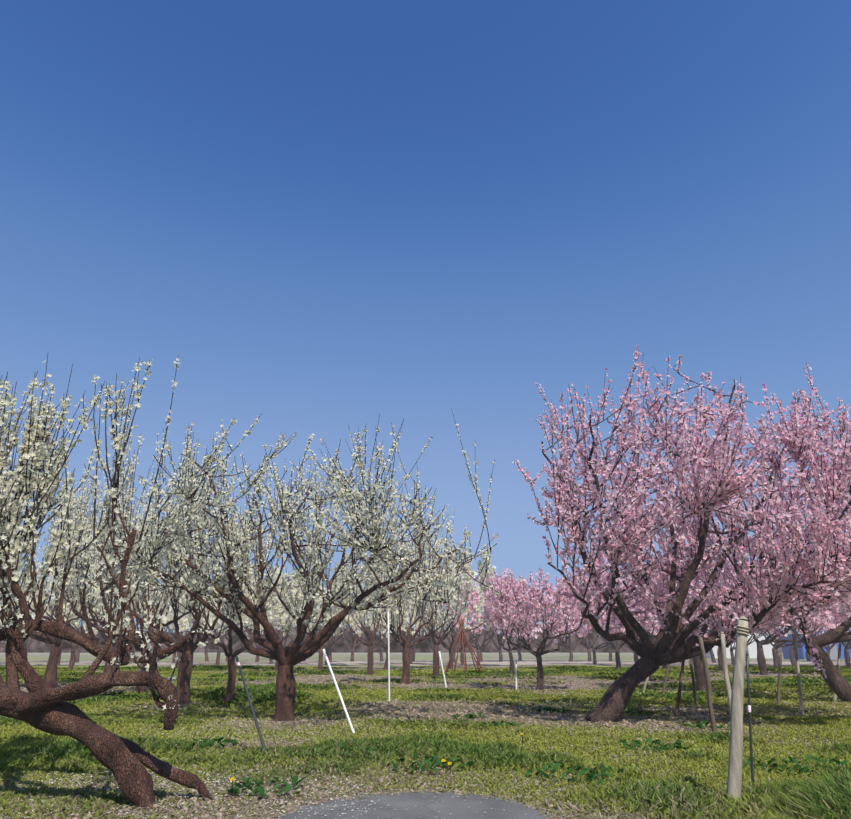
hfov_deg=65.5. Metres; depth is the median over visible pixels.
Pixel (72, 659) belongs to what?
tree
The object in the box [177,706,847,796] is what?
weed plants
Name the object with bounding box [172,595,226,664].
tree
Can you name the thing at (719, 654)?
tree
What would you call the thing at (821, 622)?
tree
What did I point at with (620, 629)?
tree
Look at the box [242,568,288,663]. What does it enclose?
tree
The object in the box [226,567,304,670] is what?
tree
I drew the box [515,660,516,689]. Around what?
white pole
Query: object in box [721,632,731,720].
stake
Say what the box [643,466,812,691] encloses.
tree
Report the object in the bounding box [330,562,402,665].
tree
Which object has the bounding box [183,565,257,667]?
tree
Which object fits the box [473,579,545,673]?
tree
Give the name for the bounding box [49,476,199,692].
tree
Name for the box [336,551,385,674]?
tree
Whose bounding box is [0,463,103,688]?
tree
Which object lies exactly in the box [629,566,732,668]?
tree
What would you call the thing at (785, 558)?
tree
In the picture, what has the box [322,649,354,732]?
white leaning pole
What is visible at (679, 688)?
stake
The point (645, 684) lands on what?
stake
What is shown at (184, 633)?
tree
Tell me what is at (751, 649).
white shed
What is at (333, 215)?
sky
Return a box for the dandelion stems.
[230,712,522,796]
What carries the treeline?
on the ground at (244, 658)
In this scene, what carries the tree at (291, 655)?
on the ground at (244, 658)
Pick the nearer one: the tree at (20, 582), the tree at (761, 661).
the tree at (761, 661)
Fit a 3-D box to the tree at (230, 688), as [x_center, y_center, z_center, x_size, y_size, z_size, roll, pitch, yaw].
[-4.196,4.066,14.074,1.553,4.233,1.982,-5,-21,14]
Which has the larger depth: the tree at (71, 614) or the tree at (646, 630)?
the tree at (71, 614)
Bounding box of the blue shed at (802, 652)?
[780,629,850,658]
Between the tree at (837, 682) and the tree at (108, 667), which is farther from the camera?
the tree at (108, 667)
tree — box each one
[0,355,211,809]
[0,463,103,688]
[0,561,67,665]
[0,561,102,668]
[0,565,41,640]
[42,478,165,672]
[48,561,155,649]
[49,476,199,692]
[69,591,131,652]
[70,409,503,721]
[82,432,243,704]
[129,552,200,667]
[134,587,192,662]
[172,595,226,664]
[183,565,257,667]
[184,501,271,701]
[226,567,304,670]
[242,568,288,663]
[285,569,351,669]
[301,569,348,664]
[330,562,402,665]
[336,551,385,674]
[355,551,413,669]
[367,497,456,683]
[381,587,428,663]
[404,547,495,668]
[418,541,471,675]
[430,581,492,664]
[442,571,515,665]
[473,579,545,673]
[484,568,601,690]
[512,344,850,721]
[558,580,625,663]
[574,545,676,668]
[596,579,723,681]
[599,590,684,662]
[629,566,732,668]
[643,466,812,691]
[691,555,767,670]
[721,434,850,701]
[728,566,850,674]
[730,601,779,664]
[758,569,840,667]
[789,608,849,665]
[820,594,850,667]
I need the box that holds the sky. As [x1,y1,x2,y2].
[0,0,850,631]
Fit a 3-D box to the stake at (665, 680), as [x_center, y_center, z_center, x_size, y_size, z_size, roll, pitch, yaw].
[5.790,6.560,15.969,0.386,1.009,0.073,-1,-20,1]
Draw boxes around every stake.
[642,677,648,692]
[662,664,669,694]
[675,637,687,714]
[689,659,697,703]
[698,635,717,732]
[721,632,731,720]
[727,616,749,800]
[777,651,781,703]
[793,618,803,714]
[833,642,841,700]
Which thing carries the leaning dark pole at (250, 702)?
on the ground at (244, 658)
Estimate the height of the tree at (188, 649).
5.784 m
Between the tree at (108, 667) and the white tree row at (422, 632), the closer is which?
the tree at (108, 667)
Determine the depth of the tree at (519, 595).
19.43 m
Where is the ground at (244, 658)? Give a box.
[0,653,850,818]
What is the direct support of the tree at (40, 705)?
on the ground at (244, 658)
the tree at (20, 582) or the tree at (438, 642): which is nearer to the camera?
the tree at (438, 642)
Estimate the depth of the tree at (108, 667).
22.69 m
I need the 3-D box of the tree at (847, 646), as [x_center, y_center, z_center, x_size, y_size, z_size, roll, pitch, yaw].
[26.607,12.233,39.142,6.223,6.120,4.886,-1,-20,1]
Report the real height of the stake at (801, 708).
1.745 m
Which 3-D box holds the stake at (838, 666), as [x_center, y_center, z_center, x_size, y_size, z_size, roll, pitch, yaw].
[9.251,5.851,14.863,0.522,1.540,0.084,-1,-20,1]
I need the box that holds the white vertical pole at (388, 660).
[387,612,389,701]
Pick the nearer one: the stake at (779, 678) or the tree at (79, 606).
the stake at (779, 678)
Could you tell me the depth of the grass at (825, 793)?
7.08 m
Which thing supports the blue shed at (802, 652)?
on the ground at (244, 658)
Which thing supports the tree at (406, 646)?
on the ground at (244, 658)
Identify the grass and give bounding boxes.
[0,664,850,818]
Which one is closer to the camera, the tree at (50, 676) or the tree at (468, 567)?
the tree at (50, 676)
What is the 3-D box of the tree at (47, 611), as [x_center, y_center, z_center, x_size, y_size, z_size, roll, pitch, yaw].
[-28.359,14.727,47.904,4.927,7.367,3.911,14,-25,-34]
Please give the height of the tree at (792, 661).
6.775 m
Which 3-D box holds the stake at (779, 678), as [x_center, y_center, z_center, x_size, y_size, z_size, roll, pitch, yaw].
[7.424,5.686,13.889,0.314,1.176,0.092,-1,-20,1]
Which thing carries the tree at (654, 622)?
on the ground at (244, 658)
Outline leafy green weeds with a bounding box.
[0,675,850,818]
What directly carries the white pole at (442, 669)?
on the ground at (244, 658)
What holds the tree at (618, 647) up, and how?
on the ground at (244, 658)
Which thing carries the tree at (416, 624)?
on the ground at (244, 658)
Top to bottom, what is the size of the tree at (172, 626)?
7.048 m
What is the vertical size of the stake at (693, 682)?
1.017 m
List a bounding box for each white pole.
[438,651,446,687]
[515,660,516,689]
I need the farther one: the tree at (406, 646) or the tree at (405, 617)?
the tree at (405, 617)
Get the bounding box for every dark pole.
[235,656,265,752]
[746,651,753,786]
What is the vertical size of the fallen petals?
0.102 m
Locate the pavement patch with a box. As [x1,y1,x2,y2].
[278,791,550,818]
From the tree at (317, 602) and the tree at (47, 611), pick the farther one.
the tree at (47, 611)
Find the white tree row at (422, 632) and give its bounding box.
[23,566,495,662]
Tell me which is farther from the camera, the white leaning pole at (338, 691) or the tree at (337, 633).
the tree at (337, 633)
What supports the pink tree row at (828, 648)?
on the ground at (244, 658)
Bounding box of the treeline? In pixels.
[0,625,782,652]
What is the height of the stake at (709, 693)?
1.339 m
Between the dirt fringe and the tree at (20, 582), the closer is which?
the dirt fringe
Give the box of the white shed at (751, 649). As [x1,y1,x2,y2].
[706,630,774,657]
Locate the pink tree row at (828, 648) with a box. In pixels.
[473,568,850,662]
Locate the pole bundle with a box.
[445,617,483,671]
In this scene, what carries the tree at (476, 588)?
on the ground at (244, 658)
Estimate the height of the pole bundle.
2.761 m
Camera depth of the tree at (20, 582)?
39.46 m
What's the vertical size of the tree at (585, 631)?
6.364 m
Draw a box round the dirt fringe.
[265,789,563,818]
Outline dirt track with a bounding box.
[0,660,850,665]
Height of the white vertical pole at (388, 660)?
2.011 m
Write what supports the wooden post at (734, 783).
on the ground at (244, 658)
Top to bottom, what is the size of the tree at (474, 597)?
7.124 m
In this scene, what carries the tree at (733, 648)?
on the ground at (244, 658)
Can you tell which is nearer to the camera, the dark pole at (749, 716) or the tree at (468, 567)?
the dark pole at (749, 716)
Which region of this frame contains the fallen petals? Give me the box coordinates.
[0,691,849,818]

